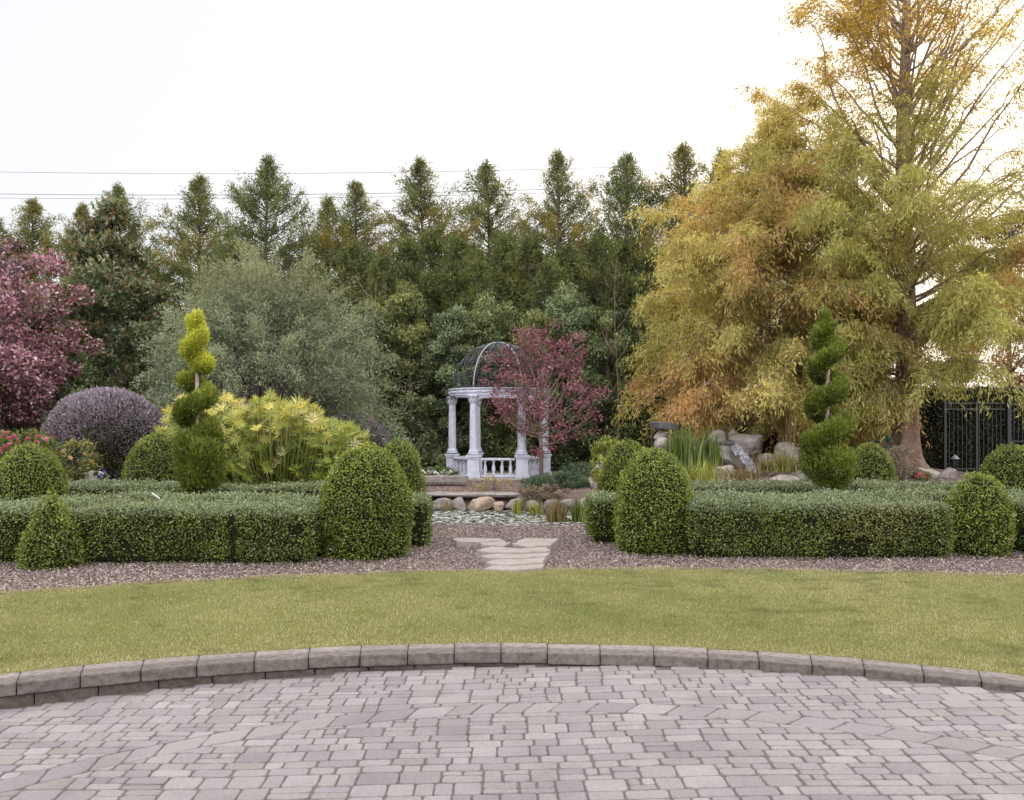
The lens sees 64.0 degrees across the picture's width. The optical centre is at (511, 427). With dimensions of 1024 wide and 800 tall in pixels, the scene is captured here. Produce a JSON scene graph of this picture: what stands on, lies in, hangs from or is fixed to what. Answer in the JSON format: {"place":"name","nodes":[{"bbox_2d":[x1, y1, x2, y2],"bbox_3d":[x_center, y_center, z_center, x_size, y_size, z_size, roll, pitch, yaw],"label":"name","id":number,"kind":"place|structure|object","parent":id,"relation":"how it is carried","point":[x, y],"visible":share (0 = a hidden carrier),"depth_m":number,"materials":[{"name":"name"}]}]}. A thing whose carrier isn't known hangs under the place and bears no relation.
{"place":"outdoors","nodes":[
{"label":"outdoors","id":0,"kind":"place"},
{"bbox_2d":[430,511,583,525],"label":"water","id":1,"kind":"structure","parent":0,"point":[519,516],"depth_m":14.66,"materials":[{"name":"grey liquid"}]},
{"bbox_2d":[430,510,581,525],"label":"floating leaves","id":2,"kind":"object","parent":1,"relation":"on","point":[465,520],"visible":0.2,"depth_m":14.41,"materials":[{"name":"green plant"}]},
{"bbox_2d":[535,495,575,522],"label":"grass clump","id":3,"kind":"object","parent":1,"relation":"in","point":[557,515],"visible":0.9,"depth_m":13.84,"materials":[{"name":"brown plant"}]},
{"bbox_2d":[0,663,1023,799],"bbox_3d":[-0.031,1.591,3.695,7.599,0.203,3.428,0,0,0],"label":"paved patio","id":4,"kind":"structure","parent":0,"point":[944,778],"depth_m":4.13,"materials":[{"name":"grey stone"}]},
{"bbox_2d":[0,439,1023,673],"bbox_3d":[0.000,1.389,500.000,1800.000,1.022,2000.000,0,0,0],"label":"ground","id":5,"kind":"structure","parent":0,"point":[506,500],"depth_m":9.16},
{"bbox_2d":[0,428,64,467],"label":"rose bush","id":6,"kind":"object","parent":5,"relation":"on","point":[20,439],"visible":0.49,"depth_m":13.51,"materials":[{"name":"pink plant"}]},
{"bbox_2d":[0,442,70,500],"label":"topiary dome","id":7,"kind":"structure","parent":5,"relation":"on","point":[26,471],"depth_m":10.94,"materials":[{"name":"green plant"}]},
{"bbox_2d":[0,303,97,457],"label":"tree","id":8,"kind":"object","parent":5,"relation":"on","point":[73,383],"visible":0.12,"depth_m":19.87,"materials":[{"name":"green plant"}]},
{"bbox_2d":[11,488,88,570],"bbox_3d":[-4.989,1.092,8.883,0.749,0.889,0.732,0,0,0],"label":"topiary cone","id":9,"kind":"object","parent":5,"relation":"on","point":[50,539],"visible":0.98,"depth_m":8.72,"materials":[{"name":"green plant"}]},
{"bbox_2d":[0,493,103,562],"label":"box hedge","id":10,"kind":"object","parent":5,"relation":"on","point":[15,519],"visible":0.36,"depth_m":9.07,"materials":[{"name":"green plant"}]},
{"bbox_2d":[0,237,105,434],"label":"purple maple","id":11,"kind":"object","parent":5,"relation":"on","point":[25,382],"visible":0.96,"depth_m":18.47,"materials":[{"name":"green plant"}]},
{"bbox_2d":[0,197,107,447],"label":"conifer tree","id":12,"kind":"object","parent":5,"relation":"on","point":[34,209],"visible":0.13,"depth_m":33.38,"materials":[{"name":"green plant"}]},
{"bbox_2d":[51,437,103,481],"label":"rose bush","id":13,"kind":"object","parent":5,"relation":"on","point":[72,472],"visible":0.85,"depth_m":14.29,"materials":[{"name":"green plant"}]},
{"bbox_2d":[16,202,147,433],"bbox_3d":[-17.130,-3.790,31.891,5.206,10.282,5.724,2,0,31],"label":"conifer tree","id":14,"kind":"object","parent":5,"relation":"on","point":[81,213],"visible":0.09,"depth_m":31.69,"materials":[{"name":"green plant"}]},
{"bbox_2d":[39,385,168,484],"bbox_3d":[-8.389,0.211,17.003,2.633,2.218,2.430,0,0,0],"label":"purple shrub","id":15,"kind":"object","parent":5,"relation":"on","point":[116,423],"visible":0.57,"depth_m":16.19,"materials":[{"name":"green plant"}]},
{"bbox_2d":[47,195,181,411],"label":"magnolia tree","id":16,"kind":"object","parent":5,"relation":"on","point":[130,327],"visible":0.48,"depth_m":22.41,"materials":[{"name":"green plant"}]},
{"bbox_2d":[48,181,191,389],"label":"conifer tree","id":17,"kind":"object","parent":5,"relation":"on","point":[117,193],"visible":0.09,"depth_m":33.78,"materials":[{"name":"green plant"}]},
{"bbox_2d":[121,431,176,485],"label":"topiary dome","id":18,"kind":"structure","parent":5,"relation":"on","point":[151,457],"depth_m":13.61,"materials":[{"name":"green plant"}]},
{"bbox_2d":[0,487,324,504],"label":"box hedge","id":19,"kind":"object","parent":5,"relation":"on","point":[140,495],"visible":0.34,"depth_m":10.88,"materials":[{"name":"green plant"}]},
{"bbox_2d":[62,495,324,565],"bbox_3d":[-3.595,1.159,9.580,3.045,0.734,1.404,0,0,0],"label":"box hedge","id":20,"kind":"object","parent":5,"relation":"on","point":[237,530],"visible":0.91,"depth_m":9.03,"materials":[{"name":"green plant"}]},
{"bbox_2d":[120,171,271,393],"bbox_3d":[-13.006,-4.388,32.418,8.214,11.508,6.265,0,2,-28],"label":"conifer tree","id":21,"kind":"object","parent":5,"relation":"on","point":[197,188],"visible":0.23,"depth_m":32.17,"materials":[{"name":"green plant"}]},
{"bbox_2d":[63,476,329,497],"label":"box hedge","id":22,"kind":"object","parent":5,"relation":"on","point":[82,487],"visible":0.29,"depth_m":12.60,"materials":[{"name":"green plant"}]},
{"bbox_2d":[169,308,229,494],"bbox_3d":[-4.590,-0.143,12.003,0.906,3.286,0.815,0,0,0],"label":"spiral topiary","id":23,"kind":"object","parent":5,"relation":"on","point":[197,447],"visible":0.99,"depth_m":11.87,"materials":[{"name":"green plant"}]},
{"bbox_2d":[153,390,264,484],"bbox_3d":[-5.892,0.341,16.053,2.452,2.398,1.730,0,0,0],"label":"umbrella plant","id":24,"kind":"object","parent":5,"relation":"on","point":[171,428],"visible":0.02,"depth_m":15.76,"materials":[{"name":"yellow plant"}]},
{"bbox_2d":[167,233,293,432],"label":"young conifer","id":25,"kind":"object","parent":5,"relation":"on","point":[230,252],"visible":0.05,"depth_m":27.19,"materials":[{"name":"green plant"}]},
{"bbox_2d":[157,152,344,404],"bbox_3d":[-9.235,-4.527,31.300,7.940,11.760,6.406,0,0,-12],"label":"conifer tree","id":26,"kind":"object","parent":5,"relation":"on","point":[265,194],"visible":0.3,"depth_m":30.51,"materials":[{"name":"green plant"}]},
{"bbox_2d":[127,235,426,467],"bbox_3d":[-5.798,-1.684,19.834,7.482,6.140,5.107,0,0,0],"label":"silvery tree","id":27,"kind":"object","parent":5,"relation":"on","point":[250,316],"visible":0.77,"depth_m":19.33,"materials":[{"name":"green plant"}]},
{"bbox_2d":[217,388,350,485],"bbox_3d":[-4.422,0.382,15.680,3.010,2.330,1.778,0,0,0],"label":"umbrella plant","id":28,"kind":"object","parent":5,"relation":"on","point":[291,459],"visible":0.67,"depth_m":15.19,"materials":[{"name":"green plant"}]},
{"bbox_2d":[275,256,346,437],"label":"young conifer","id":29,"kind":"object","parent":5,"relation":"on","point":[316,263],"visible":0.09,"depth_m":27.85,"materials":[{"name":"green plant"}]},
{"bbox_2d":[282,193,363,406],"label":"conifer tree","id":30,"kind":"object","parent":5,"relation":"on","point":[326,203],"visible":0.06,"depth_m":33.91,"materials":[{"name":"green plant"}]},
{"bbox_2d":[308,417,372,483],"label":"umbrella plant","id":31,"kind":"object","parent":5,"relation":"on","point":[348,433],"visible":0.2,"depth_m":14.95,"materials":[{"name":"green plant"}]},
{"bbox_2d":[295,178,403,368],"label":"conifer tree","id":32,"kind":"object","parent":5,"relation":"on","point":[357,191],"visible":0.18,"depth_m":32.86,"materials":[{"name":"green plant"}]},
{"bbox_2d":[309,239,402,407],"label":"young conifer","id":33,"kind":"object","parent":5,"relation":"on","point":[350,254],"visible":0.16,"depth_m":29.79,"materials":[{"name":"green plant"}]},
{"bbox_2d":[324,411,391,448],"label":"purple shrub","id":34,"kind":"object","parent":5,"relation":"on","point":[380,428],"visible":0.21,"depth_m":19.61,"materials":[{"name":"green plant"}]},
{"bbox_2d":[316,442,414,561],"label":"topiary dome","id":35,"kind":"structure","parent":5,"relation":"on","point":[364,507],"depth_m":9.25,"materials":[{"name":"green plant"}]},
{"bbox_2d":[338,298,408,443],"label":"evergreen tree","id":36,"kind":"object","parent":5,"relation":"on","point":[386,340],"visible":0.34,"depth_m":25.21,"materials":[{"name":"green plant"}]},
{"bbox_2d":[327,251,448,444],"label":"young conifer","id":37,"kind":"object","parent":5,"relation":"on","point":[380,275],"visible":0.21,"depth_m":28.28,"materials":[{"name":"green plant"}]},
{"bbox_2d":[383,438,427,494],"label":"topiary dome","id":38,"kind":"structure","parent":5,"relation":"on","point":[408,463],"depth_m":12.34,"materials":[{"name":"green plant"}]},
{"bbox_2d":[375,281,457,470],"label":"evergreen tree","id":39,"kind":"object","parent":5,"relation":"on","point":[406,305],"visible":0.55,"depth_m":25.47,"materials":[{"name":"green plant"}]},
{"bbox_2d":[359,234,476,452],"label":"young conifer","id":40,"kind":"object","parent":5,"relation":"on","point":[407,246],"visible":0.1,"depth_m":29.18,"materials":[{"name":"green plant"}]},
{"bbox_2d":[345,155,492,345],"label":"conifer tree","id":41,"kind":"object","parent":5,"relation":"on","point":[423,207],"visible":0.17,"depth_m":32.31,"materials":[{"name":"green plant"}]},
{"bbox_2d":[406,488,436,547],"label":"box hedge","id":42,"kind":"object","parent":5,"relation":"on","point":[421,534],"visible":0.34,"depth_m":10.33,"materials":[{"name":"green plant"}]},
{"bbox_2d":[395,224,457,449],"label":"young conifer","id":43,"kind":"object","parent":5,"relation":"on","point":[430,247],"visible":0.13,"depth_m":30.68,"materials":[{"name":"green plant"}]},
{"bbox_2d":[421,475,467,482],"bbox_3d":[-1.540,1.158,18.601,1.098,0.181,0.367,0,0,0],"label":"stone edging","id":44,"kind":"object","parent":5,"relation":"on","point":[447,478],"visible":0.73,"depth_m":18.43,"materials":[{"name":"grey stone"}]},
{"bbox_2d":[414,303,490,466],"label":"evergreen tree","id":45,"kind":"object","parent":5,"relation":"on","point":[451,325],"visible":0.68,"depth_m":25.11,"materials":[{"name":"green plant"}]},
{"bbox_2d":[405,231,514,454],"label":"young conifer","id":46,"kind":"object","parent":5,"relation":"on","point":[453,275],"visible":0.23,"depth_m":28.99,"materials":[{"name":"green plant"}]},
{"bbox_2d":[415,255,514,456],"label":"young conifer","id":47,"kind":"object","parent":5,"relation":"on","point":[479,274],"visible":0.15,"depth_m":27.73,"materials":[{"name":"green plant"}]},
{"bbox_2d":[426,491,517,495],"bbox_3d":[-0.899,1.297,16.105,2.050,0.067,0.521,0,0,0],"label":"stone ledge","id":48,"kind":"object","parent":5,"relation":"on","point":[438,493],"visible":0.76,"depth_m":15.88,"materials":[{"name":"grey stone"}]},
{"bbox_2d":[455,287,536,470],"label":"evergreen tree","id":49,"kind":"object","parent":5,"relation":"on","point":[482,320],"visible":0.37,"depth_m":25.59,"materials":[{"name":"green plant"}]},
{"bbox_2d":[445,339,551,480],"bbox_3d":[-0.362,-0.502,22.000,3.040,3.744,2.730,0,0,0],"label":"gazebo","id":50,"kind":"object","parent":5,"relation":"on","point":[472,468],"visible":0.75,"depth_m":21.18,"materials":[{"name":"stone"}]},
{"bbox_2d":[463,230,539,461],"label":"young conifer","id":51,"kind":"object","parent":5,"relation":"on","point":[504,249],"visible":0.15,"depth_m":29.97,"materials":[{"name":"green plant"}]},
{"bbox_2d":[0,566,1023,675],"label":"lawn","id":52,"kind":"structure","parent":5,"relation":"on","point":[479,634],"depth_m":6.37,"materials":[{"name":"green plant"}]},
{"bbox_2d":[0,642,1023,708],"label":"kerb wall","id":53,"kind":"structure","parent":5,"relation":"on","point":[39,687],"depth_m":5.22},
{"bbox_2d":[476,546,549,560],"bbox_3d":[0.028,1.450,9.430,0.845,0.120,0.478,0,0,11],"label":"flagstone","id":54,"kind":"object","parent":5,"relation":"on","point":[492,550],"visible":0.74,"depth_m":9.33,"materials":[{"name":"grey stone"}]},
{"bbox_2d":[447,157,579,456],"bbox_3d":[-1.002,-4.900,33.737,8.376,12.511,8.364,0,0,-9],"label":"conifer tree","id":55,"kind":"object","parent":5,"relation":"on","point":[486,169],"visible":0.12,"depth_m":33.52,"materials":[{"name":"green plant"}]},
{"bbox_2d":[484,564,544,571],"bbox_3d":[0.029,1.478,8.591,0.642,0.065,0.359,0,0,0],"label":"flagstone","id":56,"kind":"object","parent":5,"relation":"on","point":[525,568],"visible":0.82,"depth_m":8.49,"materials":[{"name":"beige stone"}]},
{"bbox_2d":[481,553,549,564],"bbox_3d":[0.057,1.462,9.127,0.807,0.096,0.372,0,0,-7],"label":"flagstone","id":57,"kind":"object","parent":5,"relation":"on","point":[487,558],"visible":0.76,"depth_m":9.05,"materials":[{"name":"grey stone"}]},
{"bbox_2d":[486,557,545,566],"bbox_3d":[0.051,1.470,8.873,0.665,0.081,0.482,0,0,0],"label":"flagstone","id":58,"kind":"object","parent":5,"relation":"on","point":[511,562],"visible":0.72,"depth_m":8.79,"materials":[{"name":"grey stone"}]},
{"bbox_2d":[469,229,582,456],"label":"young conifer","id":59,"kind":"object","parent":5,"relation":"on","point":[531,252],"visible":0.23,"depth_m":29.21,"materials":[{"name":"green plant"}]},
{"bbox_2d":[490,308,571,470],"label":"evergreen tree","id":60,"kind":"object","parent":5,"relation":"on","point":[538,320],"visible":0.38,"depth_m":25.43,"materials":[{"name":"green plant"}]},
{"bbox_2d":[512,538,558,553],"bbox_3d":[0.271,1.443,9.918,0.473,0.134,0.736,0,0,14],"label":"flagstone","id":61,"kind":"object","parent":5,"relation":"on","point":[551,544],"visible":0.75,"depth_m":9.88,"materials":[{"name":"grey stone"}]},
{"bbox_2d":[517,482,570,500],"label":"garden shrub","id":62,"kind":"object","parent":5,"relation":"on","point":[545,490],"visible":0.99,"depth_m":15.94,"materials":[{"name":"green plant"}]},
{"bbox_2d":[478,316,612,477],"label":"red maple","id":63,"kind":"object","parent":5,"relation":"on","point":[538,407],"visible":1,"depth_m":20.23,"materials":[{"name":"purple plant"}]},
{"bbox_2d":[484,148,616,304],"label":"conifer tree","id":64,"kind":"object","parent":5,"relation":"on","point":[546,219],"visible":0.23,"depth_m":32.76,"materials":[{"name":"green plant"}]},
{"bbox_2d":[501,256,600,463],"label":"young conifer","id":65,"kind":"object","parent":5,"relation":"on","point":[550,275],"visible":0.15,"depth_m":27.75,"materials":[{"name":"green plant"}]},
{"bbox_2d":[519,471,590,489],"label":"spreading juniper","id":66,"kind":"object","parent":5,"relation":"on","point":[537,481],"visible":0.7,"depth_m":17.75,"materials":[{"name":"green plant"}]},
{"bbox_2d":[535,280,607,470],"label":"evergreen tree","id":67,"kind":"object","parent":5,"relation":"on","point":[561,307],"visible":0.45,"depth_m":25.60,"materials":[{"name":"green plant"}]},
{"bbox_2d":[541,237,623,446],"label":"young conifer","id":68,"kind":"object","parent":5,"relation":"on","point":[564,256],"visible":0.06,"depth_m":30.24,"materials":[{"name":"green plant"}]},
{"bbox_2d":[582,489,620,543],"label":"box hedge","id":69,"kind":"object","parent":5,"relation":"on","point":[599,512],"visible":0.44,"depth_m":10.61,"materials":[{"name":"green plant"}]},
{"bbox_2d":[557,231,647,464],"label":"young conifer","id":70,"kind":"object","parent":5,"relation":"on","point":[594,260],"visible":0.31,"depth_m":29.04,"materials":[{"name":"green plant"}]},
{"bbox_2d":[587,434,621,486],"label":"garden shrub","id":71,"kind":"object","parent":5,"relation":"on","point":[606,443],"visible":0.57,"depth_m":15.16,"materials":[{"name":"green plant"}]},
{"bbox_2d":[563,305,650,464],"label":"evergreen tree","id":72,"kind":"object","parent":5,"relation":"on","point":[606,408],"visible":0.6,"depth_m":25.19,"materials":[{"name":"green plant"}]},
{"bbox_2d":[572,231,663,461],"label":"young conifer","id":73,"kind":"object","parent":5,"relation":"on","point":[624,243],"visible":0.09,"depth_m":30.17,"materials":[{"name":"green plant"}]},
{"bbox_2d":[596,438,644,493],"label":"topiary dome","id":74,"kind":"structure","parent":5,"relation":"on","point":[622,453],"depth_m":12.50,"materials":[{"name":"green plant"}]},
{"bbox_2d":[546,150,696,370],"bbox_3d":[4.195,-4.928,33.023,7.387,12.556,8.613,1,0,-9],"label":"conifer tree","id":75,"kind":"object","parent":5,"relation":"on","point":[619,193],"visible":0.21,"depth_m":32.22,"materials":[{"name":"green plant"}]},
{"bbox_2d":[603,244,686,453],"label":"young conifer","id":76,"kind":"object","parent":5,"relation":"on","point":[649,269],"visible":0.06,"depth_m":29.26,"materials":[{"name":"green plant"}]},
{"bbox_2d":[606,292,691,454],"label":"evergreen tree","id":77,"kind":"object","parent":5,"relation":"on","point":[634,329],"visible":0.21,"depth_m":25.39,"materials":[{"name":"green plant"}]},
{"bbox_2d":[612,446,694,556],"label":"topiary dome","id":78,"kind":"structure","parent":5,"relation":"on","point":[653,493],"depth_m":9.63,"materials":[{"name":"green plant"}]},
{"bbox_2d":[613,139,747,386],"bbox_3d":[6.595,-4.980,31.810,6.976,12.671,6.912,0,0,6],"label":"conifer tree","id":79,"kind":"object","parent":5,"relation":"on","point":[682,152],"visible":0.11,"depth_m":31.75,"materials":[{"name":"green plant"}]},
{"bbox_2d":[664,421,708,471],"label":"reed clump","id":80,"kind":"object","parent":5,"relation":"on","point":[682,454],"visible":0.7,"depth_m":17.91,"materials":[{"name":"green plant"}]},
{"bbox_2d":[678,457,736,484],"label":"grass clump","id":81,"kind":"object","parent":5,"relation":"on","point":[705,474],"visible":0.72,"depth_m":16.39,"materials":[{"name":"green plant"}]},
{"bbox_2d":[696,429,726,467],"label":"reed clump","id":82,"kind":"object","parent":5,"relation":"on","point":[711,451],"visible":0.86,"depth_m":18.11,"materials":[{"name":"green plant"}]},
{"bbox_2d":[663,145,786,353],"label":"conifer tree","id":83,"kind":"object","parent":5,"relation":"on","point":[715,165],"visible":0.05,"depth_m":33.89,"materials":[{"name":"green plant"}]},
{"bbox_2d":[713,440,744,468],"bbox_3d":[4.917,0.651,18.611,0.750,0.755,0.593,0,0,0],"label":"boulder","id":84,"kind":"object","parent":5,"relation":"on","point":[729,457],"visible":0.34,"depth_m":18.40,"materials":[{"name":"stone"}]},
{"bbox_2d":[729,434,762,455],"bbox_3d":[5.475,0.424,18.865,0.923,0.584,0.612,0,0,-22],"label":"boulder","id":85,"kind":"object","parent":5,"relation":"on","point":[748,443],"visible":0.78,"depth_m":18.68,"materials":[{"name":"stone"}]},
{"bbox_2d":[719,460,779,482],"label":"grass clump","id":86,"kind":"object","parent":5,"relation":"on","point":[742,475],"visible":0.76,"depth_m":16.50,"materials":[{"name":"brown plant"}]},
{"bbox_2d":[606,90,931,469],"bbox_3d":[6.269,-3.376,20.887,7.732,10.241,7.627,0,0,0],"label":"bald cypress","id":87,"kind":"object","parent":5,"relation":"on","point":[735,260],"visible":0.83,"depth_m":19.84,"materials":[{"name":"yellow plant"}]},
{"bbox_2d":[747,448,799,472],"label":"grass clump","id":88,"kind":"object","parent":5,"relation":"on","point":[783,466],"visible":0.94,"depth_m":17.52,"materials":[{"name":"green plant"}]},
{"bbox_2d":[739,408,861,468],"bbox_3d":[8.196,0.373,23.289,3.347,2.183,1.346,0,0,0],"label":"laurel hedge","id":89,"kind":"object","parent":5,"relation":"on","point":[766,444],"visible":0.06,"depth_m":22.89,"materials":[{"name":"green plant"}]},
{"bbox_2d":[683,486,958,559],"bbox_3d":[3.564,1.114,9.894,3.177,0.806,1.315,0,0,0],"label":"box hedge","id":90,"kind":"object","parent":5,"relation":"on","point":[786,526],"visible":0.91,"depth_m":9.41,"materials":[{"name":"green plant"}]},
{"bbox_2d":[685,476,964,495],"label":"box hedge","id":91,"kind":"object","parent":5,"relation":"on","point":[783,486],"visible":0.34,"depth_m":12.70,"materials":[{"name":"green plant"}]},
{"bbox_2d":[797,305,860,491],"bbox_3d":[4.613,-0.150,12.012,0.911,3.302,0.927,0,0,29],"label":"spiral topiary","id":92,"kind":"object","parent":5,"relation":"on","point":[826,458],"visible":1,"depth_m":11.82,"materials":[{"name":"green plant"}]},
{"bbox_2d":[690,486,1023,519],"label":"box hedge","id":93,"kind":"object","parent":5,"relation":"on","point":[935,494],"visible":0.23,"depth_m":11.03,"materials":[{"name":"green plant"}]},
{"bbox_2d":[850,441,897,485],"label":"topiary dome","id":94,"kind":"structure","parent":5,"relation":"on","point":[873,461],"depth_m":13.75,"materials":[{"name":"green plant"}]},
{"bbox_2d":[729,0,1023,468],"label":"bald cypress","id":95,"kind":"object","parent":5,"relation":"on","point":[967,307],"visible":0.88,"depth_m":18.19,"materials":[{"name":"yellow plant"}]},
{"bbox_2d":[885,443,922,482],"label":"garden shrub","id":96,"kind":"object","parent":5,"relation":"on","point":[899,450],"visible":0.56,"depth_m":17.20,"materials":[{"name":"brown plant"}]},
{"bbox_2d":[867,383,1023,472],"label":"laurel hedge","id":97,"kind":"object","parent":5,"relation":"on","point":[932,430],"visible":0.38,"depth_m":22.67,"materials":[{"name":"green plant"}]},
{"bbox_2d":[943,401,1004,472],"bbox_3d":[12.404,0.277,22.003,1.633,2.002,0.065,0,0,0],"label":"iron fence","id":98,"kind":"object","parent":5,"relation":"on","point":[976,409],"visible":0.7,"depth_m":22.02,"materials":[{"name":"black metal"}]},
{"bbox_2d":[931,205,1023,388],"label":"autumn tree","id":99,"kind":"object","parent":5,"relation":"on","point":[1013,356],"visible":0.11,"depth_m":29.63,"materials":[{"name":"yellow plant"}]},
{"bbox_2d":[945,471,1018,558],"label":"topiary dome","id":100,"kind":"structure","parent":5,"relation":"on","point":[981,512],"depth_m":9.52,"materials":[{"name":"green plant"}]},
{"bbox_2d":[978,442,1023,495],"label":"topiary dome","id":101,"kind":"structure","parent":5,"relation":"on","point":[1006,464],"depth_m":12.39,"materials":[{"name":"green plant"}]},
{"bbox_2d":[1005,493,1023,552],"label":"box hedge","id":102,"kind":"object","parent":5,"relation":"on","point":[1017,502],"visible":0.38,"depth_m":9.88,"materials":[{"name":"green plant"}]},
{"bbox_2d":[0,0,1023,392],"label":"sky","id":103,"kind":"structure","parent":0,"point":[91,91],"materials":[{"name":"white"}]},
{"bbox_2d":[1005,395,1023,448],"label":"iron gate","id":104,"kind":"structure","parent":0,"point":[1008,425],"depth_m":21.98,"materials":[{"name":"black metal"}]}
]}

